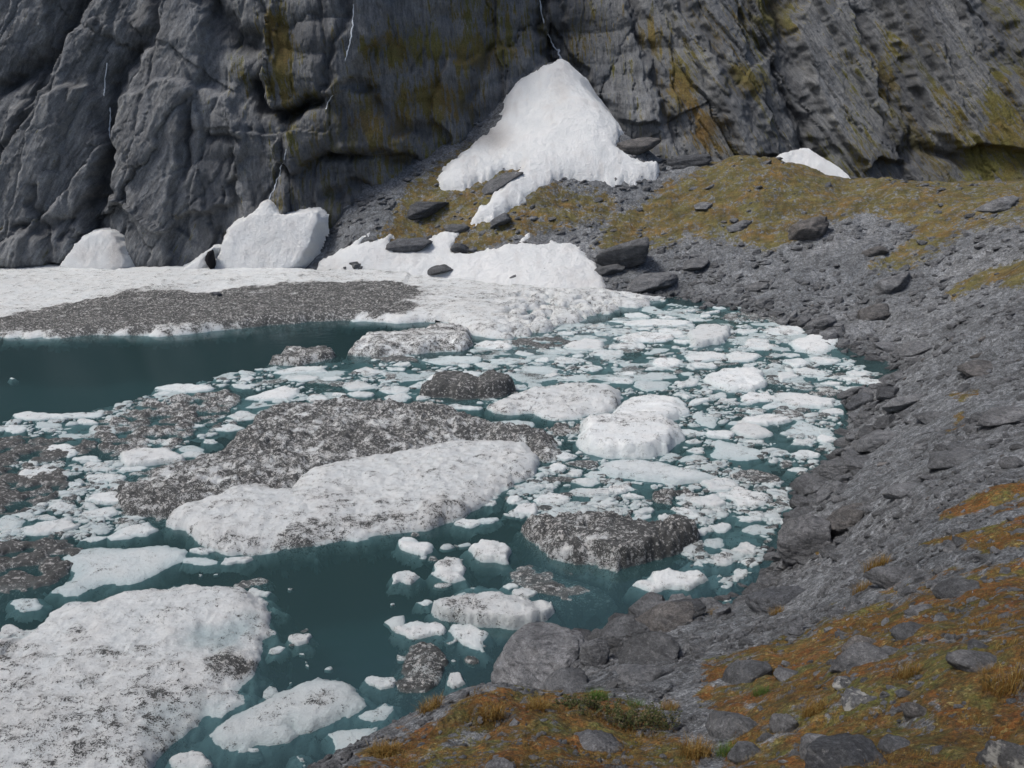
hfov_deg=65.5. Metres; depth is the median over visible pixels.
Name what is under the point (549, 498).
ice floe
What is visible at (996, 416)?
boulder
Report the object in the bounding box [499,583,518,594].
ice floe
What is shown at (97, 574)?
ice floe
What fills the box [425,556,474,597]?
ice floe
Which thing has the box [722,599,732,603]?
ice floe
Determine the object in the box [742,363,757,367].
ice floe
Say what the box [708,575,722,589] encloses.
ice floe
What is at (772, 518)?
ice floe
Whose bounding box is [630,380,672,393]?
ice floe
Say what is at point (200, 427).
ice floe
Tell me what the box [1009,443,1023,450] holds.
boulder
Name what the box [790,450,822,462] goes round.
ice floe
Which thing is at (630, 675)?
boulder
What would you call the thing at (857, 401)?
boulder
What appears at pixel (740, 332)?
ice floe
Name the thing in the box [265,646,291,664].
ice floe
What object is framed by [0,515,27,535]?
ice floe
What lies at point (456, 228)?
boulder
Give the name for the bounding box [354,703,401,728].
ice floe
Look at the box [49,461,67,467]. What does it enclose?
ice floe
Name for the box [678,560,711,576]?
ice floe
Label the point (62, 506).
ice floe
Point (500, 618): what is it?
ice floe
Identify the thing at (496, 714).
grass tuft
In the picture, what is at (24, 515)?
ice floe
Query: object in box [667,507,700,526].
ice floe
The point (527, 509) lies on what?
ice floe
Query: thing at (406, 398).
ice floe
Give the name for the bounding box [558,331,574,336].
ice floe
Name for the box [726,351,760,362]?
ice floe
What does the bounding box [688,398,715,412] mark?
ice floe
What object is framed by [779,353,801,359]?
ice floe
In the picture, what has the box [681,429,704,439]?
ice floe
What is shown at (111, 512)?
ice floe
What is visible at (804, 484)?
boulder
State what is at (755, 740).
grass
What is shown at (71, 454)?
ice floe
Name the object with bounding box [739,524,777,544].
ice floe
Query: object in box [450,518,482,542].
ice floe
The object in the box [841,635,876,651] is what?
boulder
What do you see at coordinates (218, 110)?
cliff
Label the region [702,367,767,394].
ice floe
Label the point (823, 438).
ice floe
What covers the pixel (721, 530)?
ice floe
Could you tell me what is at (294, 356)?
ice floe
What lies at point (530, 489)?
ice floe
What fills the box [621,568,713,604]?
ice floe
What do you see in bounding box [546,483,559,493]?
ice floe
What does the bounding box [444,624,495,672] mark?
ice floe
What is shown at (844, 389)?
ice floe
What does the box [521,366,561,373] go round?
ice floe
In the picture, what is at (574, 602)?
ice floe
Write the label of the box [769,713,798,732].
boulder
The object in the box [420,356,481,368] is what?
ice floe
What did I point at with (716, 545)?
ice floe
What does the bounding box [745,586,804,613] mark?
boulder
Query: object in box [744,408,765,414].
ice floe
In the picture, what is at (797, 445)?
ice floe
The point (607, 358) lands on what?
ice floe
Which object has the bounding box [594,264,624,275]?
boulder
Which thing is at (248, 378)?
ice floe
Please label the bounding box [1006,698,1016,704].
stone
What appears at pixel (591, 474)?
ice floe
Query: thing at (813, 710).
grass tuft
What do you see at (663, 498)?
ice floe
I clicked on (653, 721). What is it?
shrub
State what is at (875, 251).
boulder
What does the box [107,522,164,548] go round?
ice floe
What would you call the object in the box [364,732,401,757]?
grass tuft
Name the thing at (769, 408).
ice floe
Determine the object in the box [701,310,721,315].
ice floe
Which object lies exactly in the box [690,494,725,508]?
ice floe
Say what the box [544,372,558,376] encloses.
ice floe
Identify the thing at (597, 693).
grass tuft
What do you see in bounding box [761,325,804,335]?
ice floe
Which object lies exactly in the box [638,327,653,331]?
ice floe
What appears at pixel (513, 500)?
ice floe
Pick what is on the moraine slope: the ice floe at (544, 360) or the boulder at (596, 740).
the boulder at (596, 740)
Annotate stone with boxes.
[528,216,537,220]
[555,230,564,234]
[594,197,602,201]
[727,612,734,617]
[871,510,878,516]
[877,462,886,466]
[878,508,885,515]
[878,536,887,544]
[909,529,915,535]
[914,437,927,444]
[915,674,922,679]
[926,724,934,731]
[941,346,953,352]
[942,370,952,374]
[951,339,961,343]
[970,353,981,358]
[979,619,989,625]
[986,317,992,322]
[997,613,1011,618]
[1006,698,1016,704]
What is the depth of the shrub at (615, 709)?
14.66 m
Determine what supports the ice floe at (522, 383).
on the lake water
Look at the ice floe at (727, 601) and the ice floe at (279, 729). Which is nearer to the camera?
the ice floe at (279, 729)
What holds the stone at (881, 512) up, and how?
on the moraine slope
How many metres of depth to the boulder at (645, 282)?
78.58 m
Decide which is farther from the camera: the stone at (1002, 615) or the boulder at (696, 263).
the boulder at (696, 263)
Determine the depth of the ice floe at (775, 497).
40.61 m
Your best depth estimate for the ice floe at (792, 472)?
43.45 m
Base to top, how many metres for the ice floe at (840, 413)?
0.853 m
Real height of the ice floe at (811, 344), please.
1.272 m
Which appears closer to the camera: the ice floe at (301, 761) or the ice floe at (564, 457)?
the ice floe at (301, 761)
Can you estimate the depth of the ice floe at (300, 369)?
58.26 m
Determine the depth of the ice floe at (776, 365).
59.28 m
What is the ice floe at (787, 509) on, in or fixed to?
on the lake water
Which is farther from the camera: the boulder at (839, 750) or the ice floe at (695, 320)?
the ice floe at (695, 320)
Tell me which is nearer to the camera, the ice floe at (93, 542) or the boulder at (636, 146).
the ice floe at (93, 542)
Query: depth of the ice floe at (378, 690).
28.04 m
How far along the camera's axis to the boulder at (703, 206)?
89.27 m
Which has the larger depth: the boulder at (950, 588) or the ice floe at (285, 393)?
the ice floe at (285, 393)
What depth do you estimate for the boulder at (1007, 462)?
27.55 m
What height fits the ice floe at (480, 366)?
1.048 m
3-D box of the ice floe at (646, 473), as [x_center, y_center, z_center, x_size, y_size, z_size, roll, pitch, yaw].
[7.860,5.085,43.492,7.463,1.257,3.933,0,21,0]
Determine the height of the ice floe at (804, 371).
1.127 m
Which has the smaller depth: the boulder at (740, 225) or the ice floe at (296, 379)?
the ice floe at (296, 379)
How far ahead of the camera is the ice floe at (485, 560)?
35.40 m
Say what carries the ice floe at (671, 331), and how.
on the lake water
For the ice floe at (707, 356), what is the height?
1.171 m
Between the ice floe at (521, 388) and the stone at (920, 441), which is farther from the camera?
the ice floe at (521, 388)
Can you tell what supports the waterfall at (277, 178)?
on the cliff
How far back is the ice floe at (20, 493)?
41.69 m
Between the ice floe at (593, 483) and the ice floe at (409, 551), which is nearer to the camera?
the ice floe at (409, 551)
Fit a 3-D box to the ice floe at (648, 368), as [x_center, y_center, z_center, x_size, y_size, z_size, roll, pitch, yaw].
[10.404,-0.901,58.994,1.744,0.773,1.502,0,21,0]
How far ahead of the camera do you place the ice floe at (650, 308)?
73.71 m
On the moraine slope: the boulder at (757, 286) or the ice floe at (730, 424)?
the boulder at (757, 286)
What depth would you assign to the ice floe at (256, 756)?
25.32 m
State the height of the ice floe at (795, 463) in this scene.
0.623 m
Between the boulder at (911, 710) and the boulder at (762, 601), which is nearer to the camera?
the boulder at (911, 710)
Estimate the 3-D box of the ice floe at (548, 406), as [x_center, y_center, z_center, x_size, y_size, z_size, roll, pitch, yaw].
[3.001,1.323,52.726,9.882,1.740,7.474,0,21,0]
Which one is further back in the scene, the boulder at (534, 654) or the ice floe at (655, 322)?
the ice floe at (655, 322)
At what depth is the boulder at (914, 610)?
15.95 m
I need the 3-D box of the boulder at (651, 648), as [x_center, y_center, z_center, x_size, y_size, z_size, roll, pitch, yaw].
[4.040,7.955,23.564,1.741,0.933,1.898,0,21,0]
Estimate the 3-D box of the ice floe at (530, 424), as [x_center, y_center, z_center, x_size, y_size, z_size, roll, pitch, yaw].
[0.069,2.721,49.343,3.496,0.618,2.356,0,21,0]
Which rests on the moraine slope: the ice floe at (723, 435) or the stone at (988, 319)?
the stone at (988, 319)
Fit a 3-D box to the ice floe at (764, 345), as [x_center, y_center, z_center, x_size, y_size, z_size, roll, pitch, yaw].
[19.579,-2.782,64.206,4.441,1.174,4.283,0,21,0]
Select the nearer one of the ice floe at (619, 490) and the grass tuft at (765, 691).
the grass tuft at (765, 691)
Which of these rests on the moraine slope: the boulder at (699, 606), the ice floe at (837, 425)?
the boulder at (699, 606)
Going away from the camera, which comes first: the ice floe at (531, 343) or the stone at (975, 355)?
the stone at (975, 355)
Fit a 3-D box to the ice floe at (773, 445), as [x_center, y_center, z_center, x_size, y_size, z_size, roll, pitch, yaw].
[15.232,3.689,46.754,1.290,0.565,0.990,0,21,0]
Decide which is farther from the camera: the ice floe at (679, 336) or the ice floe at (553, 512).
the ice floe at (679, 336)
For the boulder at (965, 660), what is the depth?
10.85 m
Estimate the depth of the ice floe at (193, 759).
24.86 m
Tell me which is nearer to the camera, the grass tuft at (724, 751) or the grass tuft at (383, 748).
the grass tuft at (724, 751)
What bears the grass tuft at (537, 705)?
on the moraine slope
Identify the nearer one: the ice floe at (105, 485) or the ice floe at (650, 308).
the ice floe at (105, 485)
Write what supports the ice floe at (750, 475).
on the lake water
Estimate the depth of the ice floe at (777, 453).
45.38 m
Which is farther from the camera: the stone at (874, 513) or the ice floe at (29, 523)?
the ice floe at (29, 523)
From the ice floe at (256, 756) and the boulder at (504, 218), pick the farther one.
the boulder at (504, 218)
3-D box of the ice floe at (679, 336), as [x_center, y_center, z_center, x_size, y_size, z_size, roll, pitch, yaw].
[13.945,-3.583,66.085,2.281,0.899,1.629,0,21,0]
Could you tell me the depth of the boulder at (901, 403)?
46.30 m
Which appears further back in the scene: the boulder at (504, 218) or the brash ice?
the boulder at (504, 218)
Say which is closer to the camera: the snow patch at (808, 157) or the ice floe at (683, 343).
the ice floe at (683, 343)
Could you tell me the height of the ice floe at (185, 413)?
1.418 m
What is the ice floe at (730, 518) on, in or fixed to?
on the lake water
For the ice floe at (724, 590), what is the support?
on the lake water
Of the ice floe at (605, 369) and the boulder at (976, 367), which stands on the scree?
the boulder at (976, 367)
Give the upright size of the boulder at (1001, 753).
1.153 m
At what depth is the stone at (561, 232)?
87.39 m
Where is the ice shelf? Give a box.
[0,264,668,352]
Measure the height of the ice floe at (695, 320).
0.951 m
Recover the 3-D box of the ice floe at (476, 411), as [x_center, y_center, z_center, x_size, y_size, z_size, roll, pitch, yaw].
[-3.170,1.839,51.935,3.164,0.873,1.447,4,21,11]
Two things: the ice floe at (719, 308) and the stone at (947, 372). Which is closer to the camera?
the stone at (947, 372)
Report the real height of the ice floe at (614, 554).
2.128 m
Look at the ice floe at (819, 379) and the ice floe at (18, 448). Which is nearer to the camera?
the ice floe at (18, 448)
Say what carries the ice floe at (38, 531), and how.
on the lake water
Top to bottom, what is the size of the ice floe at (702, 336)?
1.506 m
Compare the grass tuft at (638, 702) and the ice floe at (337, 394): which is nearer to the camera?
the grass tuft at (638, 702)
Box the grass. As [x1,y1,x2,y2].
[346,482,1023,767]
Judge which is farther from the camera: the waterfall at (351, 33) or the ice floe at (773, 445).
the waterfall at (351, 33)
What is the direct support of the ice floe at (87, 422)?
on the lake water
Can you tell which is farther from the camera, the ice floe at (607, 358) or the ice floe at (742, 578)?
the ice floe at (607, 358)
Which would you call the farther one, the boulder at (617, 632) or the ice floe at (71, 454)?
the ice floe at (71, 454)
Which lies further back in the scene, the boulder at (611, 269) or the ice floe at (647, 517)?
the boulder at (611, 269)
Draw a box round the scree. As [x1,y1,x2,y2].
[307,98,1023,767]
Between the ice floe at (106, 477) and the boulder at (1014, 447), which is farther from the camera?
the ice floe at (106, 477)
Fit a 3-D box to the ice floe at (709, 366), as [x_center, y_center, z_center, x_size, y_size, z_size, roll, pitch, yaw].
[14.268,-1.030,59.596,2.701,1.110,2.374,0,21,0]
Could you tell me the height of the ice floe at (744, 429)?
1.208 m
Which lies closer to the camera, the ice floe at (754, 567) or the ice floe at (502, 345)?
the ice floe at (754, 567)
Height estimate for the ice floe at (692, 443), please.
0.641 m
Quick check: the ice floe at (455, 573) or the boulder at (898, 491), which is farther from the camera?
the ice floe at (455, 573)
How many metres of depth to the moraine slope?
39.90 m
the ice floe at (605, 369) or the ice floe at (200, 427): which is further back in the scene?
the ice floe at (605, 369)
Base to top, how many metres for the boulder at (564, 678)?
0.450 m
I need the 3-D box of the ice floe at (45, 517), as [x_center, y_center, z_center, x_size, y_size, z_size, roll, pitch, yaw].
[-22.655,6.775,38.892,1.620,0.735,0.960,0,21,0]
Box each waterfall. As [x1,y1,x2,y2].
[103,63,107,95]
[108,108,110,137]
[269,149,286,199]
[345,4,353,59]
[539,0,556,49]
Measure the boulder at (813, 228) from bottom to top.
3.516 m
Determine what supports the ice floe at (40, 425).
on the lake water
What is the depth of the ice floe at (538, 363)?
59.55 m
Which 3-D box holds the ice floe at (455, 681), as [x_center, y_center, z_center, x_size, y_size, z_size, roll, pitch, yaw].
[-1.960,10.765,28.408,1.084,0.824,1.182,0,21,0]
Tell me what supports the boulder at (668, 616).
on the moraine slope
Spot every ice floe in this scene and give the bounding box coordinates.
[0,425,27,436]
[0,435,99,463]
[0,458,70,517]
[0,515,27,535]
[0,534,83,621]
[0,584,298,767]
[0,624,23,638]
[5,598,53,623]
[7,377,18,386]
[10,411,67,424]
[12,512,36,521]
[19,465,72,480]
[21,518,78,543]
[27,519,37,525]
[33,422,65,431]
[34,514,57,521]
[42,545,200,621]
[45,601,89,620]
[47,444,78,461]
[47,501,79,518]
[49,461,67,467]
[58,490,70,497]
[64,412,105,421]
[68,481,82,487]
[71,456,103,463]
[76,536,107,548]
[77,418,99,426]
[77,507,118,519]
[84,461,113,472]
[85,473,126,482]
[86,482,109,491]
[88,425,115,433]
[88,491,118,506]
[89,523,113,535]
[94,389,242,460]
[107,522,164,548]
[115,395,564,528]
[120,447,185,467]
[120,466,148,472]
[153,383,214,392]
[155,391,171,394]
[159,439,541,580]
[165,750,224,767]
[174,445,209,453]
[176,424,207,430]
[179,557,221,573]
[180,451,204,459]
[188,677,379,767]
[189,547,215,558]
[200,439,223,451]
[214,423,244,441]
[216,556,260,576]
[226,411,255,428]
[229,384,255,394]
[233,578,275,591]
[238,370,258,377]
[240,376,255,381]
[244,386,303,402]
[247,748,263,765]
[248,587,278,602]
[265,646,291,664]
[266,345,339,367]
[273,366,331,376]
[284,375,319,383]
[285,633,318,658]
[286,755,313,767]
[306,394,328,403]
[308,370,327,373]
[320,727,380,753]
[321,376,341,380]
[332,392,346,396]
[340,322,474,360]
[342,381,380,393]
[347,391,376,400]
[352,367,386,374]
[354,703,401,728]
[359,676,396,704]
[370,355,418,362]
[375,386,411,397]
[377,379,394,384]
[383,393,412,403]
[386,367,405,371]
[386,570,426,599]
[387,641,459,712]
[388,621,447,651]
[391,537,440,569]
[392,362,410,368]
[408,384,421,391]
[412,600,432,614]
[414,395,427,401]
[419,369,516,410]
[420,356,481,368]
[423,591,563,646]
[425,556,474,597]
[443,672,467,695]
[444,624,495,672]
[448,404,484,418]
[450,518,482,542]
[454,585,502,595]
[457,539,518,584]
[464,371,481,375]
[464,517,503,533]
[472,340,512,355]
[473,362,498,370]
[482,382,623,427]
[485,500,500,515]
[488,358,531,368]
[492,420,537,427]
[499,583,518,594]
[502,565,617,628]
[503,495,519,512]
[506,503,538,529]
[508,511,699,601]
[509,588,539,600]
[511,335,576,353]
[513,381,542,384]
[513,483,543,502]
[514,351,534,357]
[515,384,527,391]
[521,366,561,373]
[531,362,543,365]
[531,492,571,505]
[534,357,548,362]
[541,349,565,355]
[541,476,573,486]
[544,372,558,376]
[545,422,579,437]
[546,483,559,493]
[547,507,576,516]
[549,463,567,476]
[553,357,586,366]
[556,375,587,381]
[556,440,564,448]
[556,452,579,463]
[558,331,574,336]
[559,370,576,374]
[562,337,604,350]
[565,460,598,473]
[568,411,686,461]
[568,469,584,477]
[569,488,610,501]
[570,477,602,488]
[572,354,584,358]
[578,364,602,374]
[583,471,604,479]
[587,500,626,509]
[589,324,605,327]
[593,349,627,359]
[597,459,716,489]
[599,357,617,360]
[601,365,620,372]
[603,377,634,385]
[607,319,690,326]
[607,342,644,349]
[608,484,641,496]
[611,329,630,332]
[611,331,674,344]
[613,394,691,423]
[620,371,636,375]
[620,492,645,500]
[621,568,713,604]
[623,312,649,318]
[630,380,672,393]
[632,507,655,516]
[636,514,652,520]
[638,306,662,312]
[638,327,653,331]
[639,372,679,381]
[642,348,671,357]
[645,366,658,370]
[649,486,698,510]
[652,358,682,368]
[655,513,669,520]
[657,316,677,319]
[658,328,683,334]
[658,455,679,464]
[659,344,679,348]
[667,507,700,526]
[671,339,689,346]
[673,335,686,338]
[673,454,695,467]
[674,379,698,389]
[678,372,693,378]
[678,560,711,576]
[679,394,694,399]
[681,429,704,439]
[682,447,705,456]
[684,351,725,362]
[684,439,700,447]
[686,324,730,350]
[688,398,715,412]
[689,317,704,322]
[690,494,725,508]
[691,413,721,430]
[692,362,717,370]
[698,529,710,539]
[700,314,710,318]
[700,477,738,495]
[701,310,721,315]
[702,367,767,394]
[703,537,726,553]
[705,430,734,441]
[706,392,727,400]
[706,439,768,468]
[708,522,733,538]
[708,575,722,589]
[709,551,736,575]
[711,306,726,310]
[714,511,736,525]
[715,585,732,595]
[717,397,738,403]
[717,486,771,515]
[718,343,736,350]
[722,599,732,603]
[723,311,780,324]
[723,421,736,428]
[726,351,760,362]
[729,420,773,443]
[730,469,781,486]
[730,568,752,593]
[733,516,767,527]
[733,542,759,556]
[735,329,758,335]
[736,559,759,577]
[737,338,779,351]
[739,391,775,403]
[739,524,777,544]
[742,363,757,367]
[742,414,793,429]
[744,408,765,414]
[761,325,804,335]
[761,401,782,413]
[761,443,780,448]
[764,458,788,470]
[767,363,781,366]
[768,517,782,527]
[770,449,790,459]
[772,490,782,501]
[773,392,836,407]
[775,410,805,418]
[777,371,798,381]
[777,420,835,442]
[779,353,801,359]
[780,501,791,517]
[782,357,809,367]
[782,467,807,480]
[785,438,817,451]
[785,460,804,470]
[788,334,837,355]
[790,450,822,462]
[793,367,825,379]
[808,386,842,398]
[809,357,840,365]
[815,375,835,382]
[817,434,835,444]
[819,381,840,386]
[820,408,845,421]
[823,422,844,429]
[834,400,845,410]
[835,362,854,366]
[836,377,879,386]
[836,386,859,390]
[846,370,876,378]
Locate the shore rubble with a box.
[572,285,921,667]
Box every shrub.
[554,693,603,710]
[581,688,658,728]
[603,698,681,731]
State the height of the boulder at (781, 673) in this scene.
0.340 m
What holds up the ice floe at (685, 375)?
on the lake water
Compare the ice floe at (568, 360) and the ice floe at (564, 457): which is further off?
the ice floe at (568, 360)
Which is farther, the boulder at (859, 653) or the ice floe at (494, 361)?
the ice floe at (494, 361)
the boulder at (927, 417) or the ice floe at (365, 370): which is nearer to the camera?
the boulder at (927, 417)
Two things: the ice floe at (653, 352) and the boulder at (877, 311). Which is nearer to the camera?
the ice floe at (653, 352)
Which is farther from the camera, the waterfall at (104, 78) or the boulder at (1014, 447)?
the waterfall at (104, 78)
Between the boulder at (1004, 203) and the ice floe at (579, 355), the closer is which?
the ice floe at (579, 355)
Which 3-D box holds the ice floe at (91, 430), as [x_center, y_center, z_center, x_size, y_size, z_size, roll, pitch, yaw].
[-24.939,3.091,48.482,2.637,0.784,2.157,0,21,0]
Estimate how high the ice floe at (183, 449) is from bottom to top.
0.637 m
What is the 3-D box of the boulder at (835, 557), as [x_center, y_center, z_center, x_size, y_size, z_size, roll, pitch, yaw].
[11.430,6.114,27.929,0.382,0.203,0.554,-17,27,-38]
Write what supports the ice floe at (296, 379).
on the lake water
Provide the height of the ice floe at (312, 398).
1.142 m
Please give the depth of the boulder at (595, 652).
25.16 m
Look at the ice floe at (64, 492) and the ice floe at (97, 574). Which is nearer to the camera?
the ice floe at (97, 574)
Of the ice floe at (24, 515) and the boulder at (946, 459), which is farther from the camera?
the ice floe at (24, 515)
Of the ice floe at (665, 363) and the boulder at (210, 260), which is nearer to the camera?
the ice floe at (665, 363)
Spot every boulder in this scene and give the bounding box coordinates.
[205,250,215,268]
[211,292,221,295]
[386,237,432,251]
[407,201,448,219]
[427,264,452,274]
[444,224,469,232]
[450,243,467,252]
[481,171,522,194]
[484,757,514,767]
[490,212,511,227]
[491,622,588,688]
[543,667,587,690]
[574,729,623,753]
[579,637,609,667]
[594,236,648,268]
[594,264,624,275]
[601,615,651,652]
[616,664,674,687]
[617,137,660,154]
[617,631,679,664]
[626,272,677,293]
[635,601,694,632]
[665,154,711,168]
[672,598,705,616]
[682,257,709,270]
[694,202,712,210]
[705,710,756,739]
[722,660,771,684]
[726,220,751,231]
[727,741,760,764]
[744,282,768,291]
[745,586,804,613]
[756,733,773,742]
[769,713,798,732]
[773,667,797,681]
[777,514,831,565]
[787,216,828,240]
[788,473,829,495]
[799,733,825,759]
[802,315,836,329]
[805,733,886,767]
[811,458,848,479]
[825,503,863,536]
[828,642,892,672]
[829,554,843,561]
[832,676,851,689]
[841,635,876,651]
[841,688,868,710]
[844,392,873,410]
[850,429,897,451]
[857,303,890,320]
[861,246,888,256]
[863,566,915,588]
[870,271,910,295]
[876,386,898,401]
[877,734,909,753]
[881,393,922,411]
[882,482,918,499]
[889,621,923,639]
[894,341,932,356]
[901,702,926,720]
[904,604,932,615]
[912,411,940,423]
[927,449,977,469]
[932,578,979,598]
[945,649,996,672]
[957,359,992,376]
[975,406,1023,426]
[975,739,1023,767]
[976,195,1018,212]
[998,456,1023,468]
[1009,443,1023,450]
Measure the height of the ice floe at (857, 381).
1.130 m
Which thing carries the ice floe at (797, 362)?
on the lake water
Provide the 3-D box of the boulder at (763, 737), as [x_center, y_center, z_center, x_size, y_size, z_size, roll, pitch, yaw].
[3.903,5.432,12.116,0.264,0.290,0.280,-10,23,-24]
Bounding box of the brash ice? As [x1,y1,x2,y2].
[0,305,875,717]
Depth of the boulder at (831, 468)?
41.01 m
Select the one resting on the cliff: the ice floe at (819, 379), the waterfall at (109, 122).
the waterfall at (109, 122)
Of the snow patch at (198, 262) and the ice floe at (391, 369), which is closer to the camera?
the ice floe at (391, 369)
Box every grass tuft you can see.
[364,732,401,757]
[411,689,446,715]
[472,695,511,723]
[520,695,552,713]
[585,688,611,699]
[624,698,646,707]
[657,698,682,710]
[672,733,721,760]
[712,738,733,758]
[750,683,773,696]
[767,606,784,615]
[799,695,836,719]
[849,579,870,595]
[861,554,892,573]
[892,658,924,679]
[973,657,1023,701]
[974,662,1001,673]
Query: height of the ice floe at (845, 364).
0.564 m
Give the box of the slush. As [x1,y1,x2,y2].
[0,303,882,592]
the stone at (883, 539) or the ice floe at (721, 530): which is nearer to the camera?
the stone at (883, 539)
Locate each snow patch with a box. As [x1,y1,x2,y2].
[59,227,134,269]
[183,244,221,268]
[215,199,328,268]
[317,231,605,288]
[437,59,659,225]
[777,148,850,178]
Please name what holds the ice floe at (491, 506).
on the lake water
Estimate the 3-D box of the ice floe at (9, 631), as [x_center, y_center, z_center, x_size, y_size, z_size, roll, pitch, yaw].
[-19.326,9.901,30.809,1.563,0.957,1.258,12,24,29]
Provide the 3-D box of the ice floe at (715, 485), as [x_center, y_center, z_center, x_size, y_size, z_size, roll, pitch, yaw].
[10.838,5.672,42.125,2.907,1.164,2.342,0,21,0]
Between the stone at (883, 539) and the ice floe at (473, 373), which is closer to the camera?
the stone at (883, 539)
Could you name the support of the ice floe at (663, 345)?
on the lake water
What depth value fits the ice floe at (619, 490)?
41.34 m
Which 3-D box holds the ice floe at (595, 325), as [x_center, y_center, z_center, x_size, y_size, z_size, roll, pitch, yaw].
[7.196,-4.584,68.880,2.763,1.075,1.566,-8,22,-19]
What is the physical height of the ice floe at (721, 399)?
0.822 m
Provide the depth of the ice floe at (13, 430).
48.30 m
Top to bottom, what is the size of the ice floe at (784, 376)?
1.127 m
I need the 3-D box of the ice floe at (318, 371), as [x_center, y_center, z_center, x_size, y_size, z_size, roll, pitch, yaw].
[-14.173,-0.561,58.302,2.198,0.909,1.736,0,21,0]
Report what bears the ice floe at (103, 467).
on the lake water
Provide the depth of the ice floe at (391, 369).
58.41 m
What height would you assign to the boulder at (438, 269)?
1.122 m
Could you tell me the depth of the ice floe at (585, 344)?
63.45 m
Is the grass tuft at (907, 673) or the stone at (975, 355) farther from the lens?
the stone at (975, 355)
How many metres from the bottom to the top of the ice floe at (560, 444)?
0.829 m
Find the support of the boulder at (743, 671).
on the moraine slope
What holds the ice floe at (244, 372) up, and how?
on the lake water
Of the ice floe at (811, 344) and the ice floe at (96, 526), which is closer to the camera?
the ice floe at (96, 526)
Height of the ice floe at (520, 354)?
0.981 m
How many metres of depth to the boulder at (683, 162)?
96.66 m
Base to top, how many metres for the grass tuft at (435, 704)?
0.550 m
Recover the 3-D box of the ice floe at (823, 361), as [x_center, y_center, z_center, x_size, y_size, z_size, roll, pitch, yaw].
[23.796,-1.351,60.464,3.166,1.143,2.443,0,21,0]
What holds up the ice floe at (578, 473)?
on the lake water
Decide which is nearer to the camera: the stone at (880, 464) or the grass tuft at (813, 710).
the grass tuft at (813, 710)
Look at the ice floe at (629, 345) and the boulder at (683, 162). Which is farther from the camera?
the boulder at (683, 162)
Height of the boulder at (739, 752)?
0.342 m
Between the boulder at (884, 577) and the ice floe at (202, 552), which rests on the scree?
the boulder at (884, 577)
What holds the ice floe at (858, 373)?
on the lake water
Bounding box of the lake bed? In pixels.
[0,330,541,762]
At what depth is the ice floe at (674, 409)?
51.05 m
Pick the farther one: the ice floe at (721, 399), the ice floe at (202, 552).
the ice floe at (721, 399)
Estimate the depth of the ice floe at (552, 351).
62.19 m
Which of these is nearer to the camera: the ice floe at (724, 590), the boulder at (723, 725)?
the boulder at (723, 725)
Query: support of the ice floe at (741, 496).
on the lake water
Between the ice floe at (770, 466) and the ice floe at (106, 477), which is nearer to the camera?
the ice floe at (106, 477)
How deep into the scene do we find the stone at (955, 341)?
49.20 m
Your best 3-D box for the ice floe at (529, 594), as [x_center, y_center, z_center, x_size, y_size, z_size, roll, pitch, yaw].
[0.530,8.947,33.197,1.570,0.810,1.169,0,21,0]
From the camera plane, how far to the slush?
56.92 m
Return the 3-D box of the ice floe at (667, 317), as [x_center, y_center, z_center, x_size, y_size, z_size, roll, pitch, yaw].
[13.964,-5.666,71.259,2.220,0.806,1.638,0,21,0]
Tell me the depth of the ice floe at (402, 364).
59.28 m
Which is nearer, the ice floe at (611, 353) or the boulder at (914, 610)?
the boulder at (914, 610)
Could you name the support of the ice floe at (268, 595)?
on the lake water
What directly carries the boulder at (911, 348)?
on the moraine slope
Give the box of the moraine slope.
[0,62,1023,767]
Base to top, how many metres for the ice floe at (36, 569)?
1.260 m
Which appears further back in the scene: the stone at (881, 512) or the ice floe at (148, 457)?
the ice floe at (148, 457)
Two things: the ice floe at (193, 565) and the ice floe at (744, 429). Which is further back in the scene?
the ice floe at (744, 429)
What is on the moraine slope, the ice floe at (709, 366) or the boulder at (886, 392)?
the boulder at (886, 392)
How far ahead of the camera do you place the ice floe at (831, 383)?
55.57 m
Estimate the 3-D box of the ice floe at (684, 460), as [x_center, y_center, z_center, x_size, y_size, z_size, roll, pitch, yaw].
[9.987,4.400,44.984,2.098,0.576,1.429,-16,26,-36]
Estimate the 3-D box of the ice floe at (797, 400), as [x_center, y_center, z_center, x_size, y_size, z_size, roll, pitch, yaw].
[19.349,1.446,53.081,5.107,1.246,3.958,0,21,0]
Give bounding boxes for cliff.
[0,0,1023,268]
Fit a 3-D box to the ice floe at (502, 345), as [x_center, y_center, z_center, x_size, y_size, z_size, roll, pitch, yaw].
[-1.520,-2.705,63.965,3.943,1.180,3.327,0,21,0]
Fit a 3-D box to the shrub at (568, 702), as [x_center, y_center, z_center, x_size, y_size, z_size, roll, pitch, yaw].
[1.274,6.096,15.163,0.774,0.574,0.653,13,24,30]
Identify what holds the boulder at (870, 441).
on the moraine slope
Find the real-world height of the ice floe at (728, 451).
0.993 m
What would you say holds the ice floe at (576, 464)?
on the lake water
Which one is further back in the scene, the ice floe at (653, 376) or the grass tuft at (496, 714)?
the ice floe at (653, 376)
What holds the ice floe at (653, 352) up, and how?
on the lake water
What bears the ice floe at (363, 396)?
on the lake water
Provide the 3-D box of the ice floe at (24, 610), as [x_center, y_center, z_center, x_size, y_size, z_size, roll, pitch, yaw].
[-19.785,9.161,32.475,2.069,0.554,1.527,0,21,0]
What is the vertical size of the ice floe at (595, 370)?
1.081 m
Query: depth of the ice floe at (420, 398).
53.08 m
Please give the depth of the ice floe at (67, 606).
32.00 m
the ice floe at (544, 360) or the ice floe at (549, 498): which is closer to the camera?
the ice floe at (549, 498)

